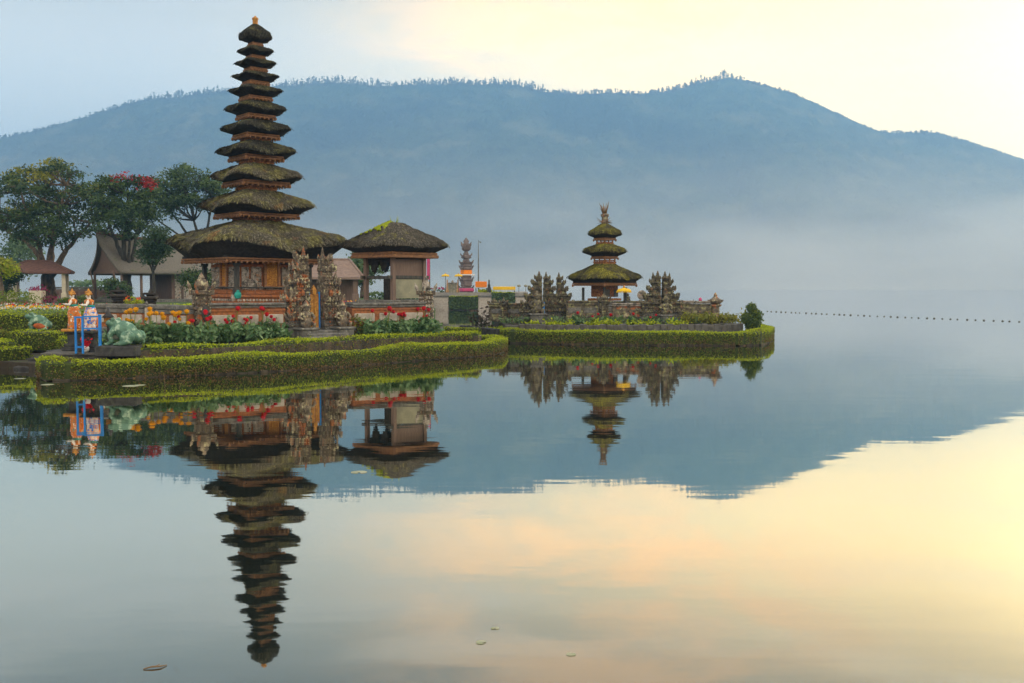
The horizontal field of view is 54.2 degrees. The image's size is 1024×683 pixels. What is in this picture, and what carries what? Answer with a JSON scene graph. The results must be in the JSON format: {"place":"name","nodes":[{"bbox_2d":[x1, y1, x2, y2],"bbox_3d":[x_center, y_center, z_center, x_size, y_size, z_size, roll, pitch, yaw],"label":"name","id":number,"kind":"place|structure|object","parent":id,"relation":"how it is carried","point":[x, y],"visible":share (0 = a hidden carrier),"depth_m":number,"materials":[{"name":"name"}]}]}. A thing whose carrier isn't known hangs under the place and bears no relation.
{"place":"outdoors","nodes":[
{"label":"outdoors","id":0,"kind":"place"},
{"bbox_2d":[55,287,110,299],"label":"temple wall","id":1,"kind":"structure","parent":0,"point":[79,291],"depth_m":92.20,"materials":[{"name":"grey stone"}]},
{"bbox_2d":[69,279,105,286],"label":"shrubs","id":2,"kind":"object","parent":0,"point":[80,283],"visible":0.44,"depth_m":168.41,"materials":[{"name":"green plant"}]},
{"bbox_2d":[101,307,114,341],"bbox_3d":[-11.954,-0.420,29.620,0.370,1.204,0.370,1,3,22],"label":"offering lantern","id":3,"kind":"object","parent":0,"point":[107,315],"visible":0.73,"depth_m":29.53,"materials":[{"name":"grey stone"}]},
{"bbox_2d":[141,289,158,303],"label":"wall pillar","id":4,"kind":"structure","parent":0,"point":[150,298],"depth_m":36.26,"materials":[{"name":"stone"}]},
{"bbox_2d":[0,297,434,338],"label":"garden ground","id":5,"kind":"structure","parent":0,"point":[181,303],"depth_m":78.24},
{"bbox_2d":[0,256,21,298],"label":"distant tree","id":6,"kind":"object","parent":5,"relation":"on","point":[7,267],"visible":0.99,"depth_m":77.28,"materials":[{"name":"green plant"}]},
{"bbox_2d":[2,268,27,296],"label":"distant tree","id":7,"kind":"object","parent":5,"relation":"on","point":[6,282],"visible":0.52,"depth_m":80.40,"materials":[{"name":"green plant"}]},
{"bbox_2d":[0,288,42,304],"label":"garden bush","id":8,"kind":"object","parent":5,"relation":"on","point":[5,299],"visible":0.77,"depth_m":61.81,"materials":[{"name":"green plant"}]},
{"bbox_2d":[0,233,45,293],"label":"distant tree","id":9,"kind":"object","parent":5,"relation":"on","point":[15,252],"visible":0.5,"depth_m":147.43,"materials":[{"name":"green plant"}]},
{"bbox_2d":[25,284,49,302],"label":"planter box","id":10,"kind":"object","parent":5,"relation":"on","point":[41,293],"visible":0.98,"depth_m":79.58,"materials":[{"name":"white stone"}]},
{"bbox_2d":[7,260,74,302],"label":"garden pavilion","id":11,"kind":"structure","parent":5,"relation":"on","point":[39,267],"depth_m":82.78,"materials":[{"name":"brown tile"}]},
{"bbox_2d":[0,302,84,313],"bbox_3d":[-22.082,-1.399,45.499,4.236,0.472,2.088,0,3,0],"label":"flower bed","id":12,"kind":"object","parent":5,"relation":"on","point":[27,308],"visible":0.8,"depth_m":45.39,"materials":[{"name":"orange plant"}]},
{"bbox_2d":[0,157,120,299],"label":"spreading tree","id":13,"kind":"object","parent":5,"relation":"on","point":[31,214],"visible":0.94,"depth_m":83.26,"materials":[{"name":"green plant"}]},
{"bbox_2d":[97,277,133,298],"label":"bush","id":14,"kind":"object","parent":5,"relation":"on","point":[111,284],"visible":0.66,"depth_m":78.62,"materials":[{"name":"green plant"}]},
{"bbox_2d":[79,171,169,298],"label":"flame tree","id":15,"kind":"object","parent":5,"relation":"on","point":[113,206],"visible":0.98,"depth_m":80.71,"materials":[{"name":"green plant"}]},
{"bbox_2d":[123,296,143,303],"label":"flowering bush","id":16,"kind":"object","parent":5,"relation":"on","point":[137,301],"visible":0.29,"depth_m":43.92,"materials":[{"name":"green plant"}]},
{"bbox_2d":[88,231,215,301],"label":"longhouse","id":17,"kind":"structure","parent":5,"relation":"on","point":[108,260],"depth_m":85.23,"materials":[{"name":"grey wicker"}]},
{"bbox_2d":[133,221,176,301],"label":"round tree","id":18,"kind":"object","parent":5,"relation":"on","point":[157,249],"visible":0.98,"depth_m":68.49,"materials":[{"name":"green plant"}]},
{"bbox_2d":[133,161,235,233],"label":"airy tree","id":19,"kind":"object","parent":5,"relation":"on","point":[185,198],"visible":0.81,"depth_m":96.77,"materials":[{"name":"green plant"}]},
{"bbox_2d":[172,265,211,292],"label":"distant tree","id":20,"kind":"object","parent":5,"relation":"on","point":[188,275],"visible":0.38,"depth_m":72.67,"materials":[{"name":"green plant"}]},
{"bbox_2d":[346,251,389,297],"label":"distant tree","id":21,"kind":"object","parent":5,"relation":"on","point":[358,263],"visible":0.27,"depth_m":91.25,"materials":[{"name":"green plant"}]},
{"bbox_2d":[360,291,417,299],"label":"lawn shrubs","id":22,"kind":"object","parent":5,"relation":"on","point":[373,295],"visible":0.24,"depth_m":81.08,"materials":[{"name":"green plant"}]},
{"bbox_2d":[0,334,482,370],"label":"shore ground","id":23,"kind":"structure","parent":0,"point":[11,364],"depth_m":30.98,"materials":[{"name":"green plant"}]},
{"bbox_2d":[0,337,16,347],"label":"hedge","id":24,"kind":"object","parent":23,"relation":"on","point":[4,342],"visible":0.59,"depth_m":32.97,"materials":[{"name":"green plant"}]},
{"bbox_2d":[0,344,33,360],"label":"hedge","id":25,"kind":"object","parent":23,"relation":"on","point":[7,353],"visible":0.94,"depth_m":31.70,"materials":[{"name":"green plant"}]},
{"bbox_2d":[13,349,60,369],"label":"water steps","id":26,"kind":"structure","parent":23,"relation":"on","point":[23,367],"depth_m":30.42,"materials":[{"name":"grey stone"}]},
{"bbox_2d":[20,330,59,351],"bbox_3d":[-17.024,0.021,36.054,1.125,0.800,0.900,0,3,0],"label":"frog pedestal","id":27,"kind":"object","parent":23,"relation":"on","point":[40,350],"visible":0.11,"depth_m":35.72,"materials":[{"name":"grey stone"}]},
{"bbox_2d":[24,313,52,330],"bbox_3d":[-17.062,-0.708,36.014,0.914,0.668,0.723,-1,3,-14],"label":"frog statue","id":28,"kind":"object","parent":27,"relation":"on","point":[38,322],"visible":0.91,"depth_m":35.80,"materials":[{"name":"green stone"}]},
{"bbox_2d":[40,350,111,361],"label":"stone slab","id":29,"kind":"structure","parent":23,"relation":"on","point":[80,355],"depth_m":28.53,"materials":[{"name":"grey stone"}]},
{"bbox_2d":[61,328,81,350],"bbox_3d":[-12.931,-0.055,29.540,0.560,0.645,0.520,0,3,0],"label":"statue pedestal","id":30,"kind":"object","parent":29,"relation":"on","point":[69,345],"visible":0.58,"depth_m":29.35,"materials":[{"name":"grey stone"}]},
{"bbox_2d":[64,289,80,328],"bbox_3d":[-12.915,-0.970,29.497,0.533,1.180,0.412,0,3,-5],"label":"dancer statue","id":31,"kind":"object","parent":30,"relation":"on","point":[73,309],"visible":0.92,"depth_m":29.38,"materials":[{"name":"white paint"}]},
{"bbox_2d":[74,315,101,353],"bbox_3d":[-12.011,-0.199,28.337,0.755,1.121,0.072,0,3,0],"label":"blue rail","id":32,"kind":"object","parent":29,"relation":"on","point":[99,328],"visible":1,"depth_m":28.31,"materials":[{"name":"metal"}]},
{"bbox_2d":[77,330,103,351],"bbox_3d":[-12.192,-0.006,28.942,0.560,0.612,0.520,0,3,0],"label":"statue pedestal","id":33,"kind":"object","parent":29,"relation":"on","point":[94,340],"visible":0.56,"depth_m":28.75,"materials":[{"name":"grey stone"}]},
{"bbox_2d":[79,288,97,330],"bbox_3d":[-12.175,-0.922,28.903,0.545,1.217,0.426,-1,3,-12],"label":"dancer statue","id":34,"kind":"object","parent":33,"relation":"on","point":[90,310],"visible":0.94,"depth_m":28.78,"materials":[{"name":"white paint"}]},
{"bbox_2d":[34,334,508,379],"bbox_3d":[-6.183,0.349,33.684,4.519,0.767,19.080,3,4,43],"label":"hedge","id":35,"kind":"object","parent":23,"relation":"on","point":[51,367],"visible":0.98,"depth_m":29.26,"materials":[{"name":"green plant"}]},
{"bbox_2d":[42,352,502,380],"bbox_3d":[-6.165,0.834,33.737,4.370,0.497,18.817,3,4,44],"label":"stone edging","id":36,"kind":"object","parent":23,"relation":"on","point":[218,373],"visible":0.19,"depth_m":29.11,"materials":[{"name":"grey stone"}]},
{"bbox_2d":[444,326,497,331],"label":"hedge","id":37,"kind":"object","parent":23,"relation":"on","point":[447,328],"visible":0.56,"depth_m":49.64,"materials":[{"name":"green plant"}]},
{"bbox_2d":[164,16,346,308],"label":"meru tower","id":38,"kind":"structure","parent":0,"point":[253,245],"depth_m":40.25,"materials":[{"name":"orange wood"}]},
{"bbox_2d":[112,329,481,359],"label":"terrace path","id":39,"kind":"structure","parent":0,"point":[324,346],"depth_m":32.41,"materials":[{"name":"green plant"}]},
{"bbox_2d":[8,328,66,350],"bbox_3d":[-15.400,-0.088,35.352,4.598,0.858,0.913,0,3,0],"label":"hedge","id":40,"kind":"object","parent":39,"relation":"on","point":[40,339],"visible":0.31,"depth_m":35.08,"materials":[{"name":"green plant"}]},
{"bbox_2d":[95,303,145,334],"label":"temple wall","id":41,"kind":"structure","parent":39,"relation":"on","point":[117,311],"depth_m":33.44,"materials":[{"name":"grey stone"}]},
{"bbox_2d":[95,344,146,356],"bbox_3d":[-11.195,0.253,28.655,1.150,0.315,0.950,0,3,0],"label":"frog pedestal","id":42,"kind":"object","parent":39,"relation":"on","point":[129,350],"visible":0.83,"depth_m":28.18,"materials":[{"name":"grey stone"}]},
{"bbox_2d":[104,317,145,345],"bbox_3d":[-11.116,-0.291,28.626,1.084,0.792,0.857,1,3,12],"label":"frog statue","id":43,"kind":"object","parent":42,"relation":"on","point":[125,332],"visible":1,"depth_m":28.39,"materials":[{"name":"green stone"}]},
{"bbox_2d":[138,311,164,343],"bbox_3d":[-11.032,-0.414,30.804,0.895,1.072,0.622,0,3,8],"label":"dahlia plant","id":44,"kind":"object","parent":39,"relation":"on","point":[151,327],"visible":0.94,"depth_m":30.73,"materials":[{"name":"green plant"}]},
{"bbox_2d":[155,315,173,344],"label":"dahlia plant","id":45,"kind":"object","parent":39,"relation":"on","point":[163,317],"visible":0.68,"depth_m":31.05,"materials":[{"name":"green plant"}]},
{"bbox_2d":[147,304,194,325],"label":"temple wall","id":46,"kind":"structure","parent":39,"relation":"on","point":[166,309],"depth_m":32.56,"materials":[{"name":"grey stone"}]},
{"bbox_2d":[172,309,193,342],"bbox_3d":[-10.189,-0.444,30.996,0.645,1.111,0.928,-1,3,-11],"label":"dahlia plant","id":47,"kind":"object","parent":39,"relation":"on","point":[177,325],"visible":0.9,"depth_m":30.97,"materials":[{"name":"green plant"}]},
{"bbox_2d":[185,319,209,343],"bbox_3d":[-9.710,-0.293,30.955,0.672,0.820,0.656,0,3,-4],"label":"dahlia plant","id":48,"kind":"object","parent":39,"relation":"on","point":[197,336],"visible":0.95,"depth_m":30.85,"materials":[{"name":"green plant"}]},
{"bbox_2d":[187,272,215,342],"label":"wall pillar","id":49,"kind":"structure","parent":39,"relation":"on","point":[201,299],"depth_m":32.32,"materials":[{"name":"stone"}]},
{"bbox_2d":[198,311,219,342],"bbox_3d":[-9.499,-0.428,31.267,0.696,1.051,0.847,-1,3,-12],"label":"dahlia plant","id":50,"kind":"object","parent":39,"relation":"on","point":[208,333],"visible":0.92,"depth_m":31.18,"materials":[{"name":"green plant"}]},
{"bbox_2d":[213,318,233,342],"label":"dahlia plant","id":51,"kind":"object","parent":39,"relation":"on","point":[224,329],"visible":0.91,"depth_m":31.99,"materials":[{"name":"green plant"}]},
{"bbox_2d":[220,322,240,342],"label":"dahlia plant","id":52,"kind":"object","parent":39,"relation":"on","point":[235,331],"visible":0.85,"depth_m":32.24,"materials":[{"name":"green plant"}]},
{"bbox_2d":[234,324,257,341],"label":"dahlia plant","id":53,"kind":"object","parent":39,"relation":"on","point":[242,336],"visible":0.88,"depth_m":32.45,"materials":[{"name":"green plant"}]},
{"bbox_2d":[234,318,262,341],"bbox_3d":[-8.493,-0.356,32.443,0.924,0.814,0.754,2,4,32],"label":"dahlia plant","id":54,"kind":"object","parent":39,"relation":"on","point":[249,335],"visible":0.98,"depth_m":32.39,"materials":[{"name":"green plant"}]},
{"bbox_2d":[256,306,279,338],"bbox_3d":[-8.263,-0.600,33.340,0.944,1.172,0.776,-1,3,-26],"label":"dahlia plant","id":55,"kind":"object","parent":39,"relation":"on","point":[266,314],"visible":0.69,"depth_m":33.30,"materials":[{"name":"green plant"}]},
{"bbox_2d":[279,245,310,337],"bbox_3d":[-7.556,-1.708,34.609,0.988,3.242,0.828,-3,4,-39],"label":"split gate half","id":56,"kind":"object","parent":39,"relation":"on","point":[296,296],"visible":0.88,"depth_m":34.43,"materials":[{"name":"grey stone"}]},
{"bbox_2d":[309,285,320,327],"bbox_3d":[-6.958,-1.229,35.086,0.500,1.530,0.170,-3,4,-39],"label":"gate door","id":57,"kind":"structure","parent":56,"relation":"attached to","point":[315,303],"depth_m":35.11,"materials":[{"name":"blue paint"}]},
{"bbox_2d":[314,292,320,327],"bbox_3d":[-6.846,-1.108,35.163,0.240,1.280,0.085,-3,4,-39],"label":"door leaf","id":58,"kind":"structure","parent":57,"relation":"in","point":[316,297],"depth_m":35.16,"materials":[{"name":"orange paint"}]},
{"bbox_2d":[293,300,319,337],"bbox_3d":[-7.046,-0.743,34.236,0.702,1.352,0.702,-3,4,-39],"label":"guardian statue","id":59,"kind":"object","parent":39,"relation":"on","point":[306,323],"visible":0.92,"depth_m":34.09,"materials":[{"name":"grey stone"}]},
{"bbox_2d":[303,329,355,337],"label":"gate steps","id":60,"kind":"structure","parent":39,"relation":"on","point":[324,333],"depth_m":34.36,"materials":[{"name":"grey stone"}]},
{"bbox_2d":[316,247,344,329],"bbox_3d":[-6.388,-1.736,35.495,0.930,3.203,0.805,-3,4,-39],"label":"split gate half","id":61,"kind":"object","parent":39,"relation":"on","point":[330,299],"visible":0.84,"depth_m":35.20,"materials":[{"name":"grey stone"}]},
{"bbox_2d":[329,300,355,334],"bbox_3d":[-5.959,-0.791,35.128,0.702,1.352,0.702,-3,4,-39],"label":"guardian statue","id":62,"kind":"object","parent":39,"relation":"on","point":[342,320],"visible":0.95,"depth_m":34.99,"materials":[{"name":"grey stone"}]},
{"bbox_2d":[347,314,365,334],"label":"garden bush","id":63,"kind":"object","parent":39,"relation":"on","point":[357,327],"visible":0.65,"depth_m":35.73,"materials":[{"name":"green plant"}]},
{"bbox_2d":[357,321,378,334],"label":"dahlia plant","id":64,"kind":"object","parent":39,"relation":"on","point":[366,328],"visible":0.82,"depth_m":35.65,"materials":[{"name":"green plant"}]},
{"bbox_2d":[376,306,396,333],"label":"dahlia plant","id":65,"kind":"object","parent":39,"relation":"on","point":[390,309],"visible":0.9,"depth_m":36.19,"materials":[{"name":"green plant"}]},
{"bbox_2d":[416,306,433,333],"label":"dahlia plant","id":66,"kind":"object","parent":39,"relation":"on","point":[423,321],"visible":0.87,"depth_m":37.04,"materials":[{"name":"green plant"}]},
{"bbox_2d":[415,276,436,318],"bbox_3d":[-3.279,-1.399,38.104,0.620,2.244,0.620,-3,4,-39],"label":"statue","id":67,"kind":"object","parent":39,"relation":"on","point":[426,295],"depth_m":37.96,"materials":[{"name":"stone"}]},
{"bbox_2d":[422,318,445,333],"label":"dahlia plant","id":68,"kind":"object","parent":39,"relation":"on","point":[435,326],"visible":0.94,"depth_m":37.12,"materials":[{"name":"green plant"}]},
{"bbox_2d":[312,258,363,301],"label":"roofed house","id":69,"kind":"structure","parent":0,"point":[349,272],"depth_m":71.04,"materials":[{"name":"beige"}]},
{"bbox_2d":[435,291,527,309],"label":"plaza ground","id":70,"kind":"structure","parent":0,"point":[475,293],"depth_m":109.79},
{"bbox_2d":[433,295,448,309],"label":"plaza wall","id":71,"kind":"structure","parent":70,"relation":"on","point":[441,302],"depth_m":109.38,"materials":[{"name":"grey concrete"}]},
{"bbox_2d":[448,295,478,309],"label":"ivy wall","id":72,"kind":"structure","parent":70,"relation":"on","point":[462,302],"depth_m":109.36,"materials":[{"name":"green plant"}]},
{"bbox_2d":[459,238,474,291],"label":"stone shrine","id":73,"kind":"object","parent":70,"relation":"on","point":[466,268],"visible":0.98,"depth_m":112.34,"materials":[{"name":"grey stone"}]},
{"bbox_2d":[478,295,491,309],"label":"plaza wall","id":74,"kind":"structure","parent":70,"relation":"on","point":[482,301],"depth_m":109.37,"materials":[{"name":"grey stone"}]},
{"bbox_2d":[491,291,515,302],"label":"ivy wall","id":75,"kind":"structure","parent":70,"relation":"attached to","point":[508,296],"depth_m":109.33,"materials":[{"name":"green plant"}]},
{"bbox_2d":[0,289,1023,682],"bbox_3d":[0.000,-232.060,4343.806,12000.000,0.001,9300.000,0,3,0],"label":"lake water","id":76,"kind":"structure","parent":0,"point":[834,493],"depth_m":11.18,"materials":[{"name":"liquid"}]},
{"bbox_2d":[0,77,1023,288],"bbox_3d":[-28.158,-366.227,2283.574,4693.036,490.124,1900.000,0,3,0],"label":"mountain","id":77,"kind":"structure","parent":0,"point":[727,183],"depth_m":1857.98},
{"bbox_2d":[0,69,1019,157],"bbox_3d":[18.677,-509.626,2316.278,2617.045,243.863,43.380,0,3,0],"label":"ridge trees","id":78,"kind":"object","parent":77,"relation":"on","point":[532,85],"visible":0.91,"depth_m":2308.94,"materials":[{"name":"green plant"}]},
{"bbox_2d":[0,0,1023,158],"label":"sky","id":79,"kind":"structure","parent":0,"point":[953,68],"materials":[{"name":"white"}]},
{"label":"courtyard floor","id":80,"kind":"structure","parent":0,"visible":0},
{"bbox_2d":[0,310,84,336],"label":"hedge","id":81,"kind":"object","parent":80,"relation":"on","point":[10,321],"visible":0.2,"depth_m":38.30,"materials":[{"name":"green plant"}]},
{"bbox_2d":[109,286,126,303],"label":"wall pillar","id":82,"kind":"structure","parent":80,"relation":"on","point":[117,296],"depth_m":36.27,"materials":[{"name":"stone"}]},
{"bbox_2d":[209,302,286,327],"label":"temple wall","id":83,"kind":"structure","parent":80,"relation":"on","point":[274,309],"depth_m":33.36,"materials":[{"name":"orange stone"}]},
{"bbox_2d":[345,302,425,333],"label":"temple wall","id":84,"kind":"structure","parent":80,"relation":"on","point":[408,308],"depth_m":36.66,"materials":[{"name":"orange stone"}]},
{"bbox_2d":[339,216,449,316],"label":"pavilion","id":85,"kind":"structure","parent":80,"relation":"on","point":[404,251],"depth_m":38.73,"materials":[{"name":"brown plant"}]},
{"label":"island ground","id":86,"kind":"structure","parent":0,"visible":0},
{"bbox_2d":[459,325,499,336],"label":"stone edging","id":87,"kind":"object","parent":86,"relation":"on","point":[487,330],"visible":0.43,"depth_m":48.55,"materials":[{"name":"grey stone"}]},
{"bbox_2d":[494,321,734,328],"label":"island bed","id":88,"kind":"object","parent":86,"relation":"on","point":[497,323],"visible":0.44,"depth_m":48.96,"materials":[{"name":"soil"}]},
{"bbox_2d":[499,297,507,320],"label":"wall pillar","id":89,"kind":"structure","parent":88,"relation":"on","point":[503,306],"depth_m":49.48,"materials":[{"name":"stone"}]},
{"bbox_2d":[489,303,522,321],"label":"temple wall","id":90,"kind":"structure","parent":88,"relation":"on","point":[512,311],"depth_m":49.82,"materials":[{"name":"stone"}]},
{"bbox_2d":[518,272,542,322],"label":"split gate half","id":91,"kind":"object","parent":88,"relation":"on","point":[529,298],"visible":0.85,"depth_m":47.92,"materials":[{"name":"grey stone"}]},
{"bbox_2d":[528,290,546,322],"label":"guardian statue","id":92,"kind":"object","parent":88,"relation":"on","point":[537,312],"visible":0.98,"depth_m":47.49,"materials":[{"name":"grey stone"}]},
{"bbox_2d":[543,272,563,321],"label":"split gate half","id":93,"kind":"object","parent":88,"relation":"on","point":[552,303],"visible":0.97,"depth_m":49.04,"materials":[{"name":"grey stone"}]},
{"bbox_2d":[556,272,574,319],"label":"split gate half","id":94,"kind":"object","parent":88,"relation":"on","point":[564,296],"visible":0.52,"depth_m":49.63,"materials":[{"name":"grey stone"}]},
{"bbox_2d":[565,301,598,321],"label":"temple wall","id":95,"kind":"structure","parent":88,"relation":"on","point":[588,308],"depth_m":48.37,"materials":[{"name":"stone"}]},
{"bbox_2d":[597,293,610,317],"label":"wall pillar","id":96,"kind":"structure","parent":88,"relation":"on","point":[603,300],"depth_m":48.21,"materials":[{"name":"stone"}]},
{"bbox_2d":[566,202,642,316],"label":"meru tower","id":97,"kind":"structure","parent":88,"relation":"on","point":[600,277],"depth_m":51.36,"materials":[{"name":"orange wood"}]},
{"bbox_2d":[611,303,641,322],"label":"temple wall","id":98,"kind":"structure","parent":88,"relation":"on","point":[625,310],"depth_m":48.37,"materials":[{"name":"stone"}]},
{"bbox_2d":[638,271,661,321],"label":"split gate half","id":99,"kind":"object","parent":88,"relation":"on","point":[651,303],"visible":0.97,"depth_m":48.02,"materials":[{"name":"grey stone"}]},
{"bbox_2d":[657,295,674,322],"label":"guardian statue","id":100,"kind":"object","parent":88,"relation":"on","point":[666,311],"visible":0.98,"depth_m":47.63,"materials":[{"name":"grey stone"}]},
{"bbox_2d":[661,272,684,320],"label":"split gate half","id":101,"kind":"object","parent":88,"relation":"on","point":[667,289],"visible":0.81,"depth_m":48.12,"materials":[{"name":"grey stone"}]},
{"bbox_2d":[680,301,711,318],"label":"temple wall","id":102,"kind":"structure","parent":88,"relation":"on","point":[701,307],"depth_m":48.37,"materials":[{"name":"stone"}]},
{"bbox_2d":[707,292,723,322],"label":"urn pillar","id":103,"kind":"structure","parent":88,"relation":"on","point":[715,301],"depth_m":48.29,"materials":[{"name":"stone"}]},
{"bbox_2d":[505,323,742,331],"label":"stone edging","id":104,"kind":"object","parent":86,"relation":"on","point":[707,327],"visible":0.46,"depth_m":46.50,"materials":[{"name":"grey stone"}]},
{"bbox_2d":[498,323,774,345],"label":"hedge","id":105,"kind":"object","parent":86,"relation":"on","point":[763,333],"visible":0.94,"depth_m":43.35,"materials":[{"name":"green plant"}]},
{"bbox_2d":[740,302,763,328],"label":"shrub","id":106,"kind":"object","parent":105,"relation":"on","point":[751,318],"visible":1,"depth_m":46.44,"materials":[{"name":"green plant"}]},
{"bbox_2d":[508,339,771,345],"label":"stone edging","id":107,"kind":"object","parent":86,"relation":"on","point":[658,344],"visible":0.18,"depth_m":43.20,"materials":[{"name":"grey stone"}]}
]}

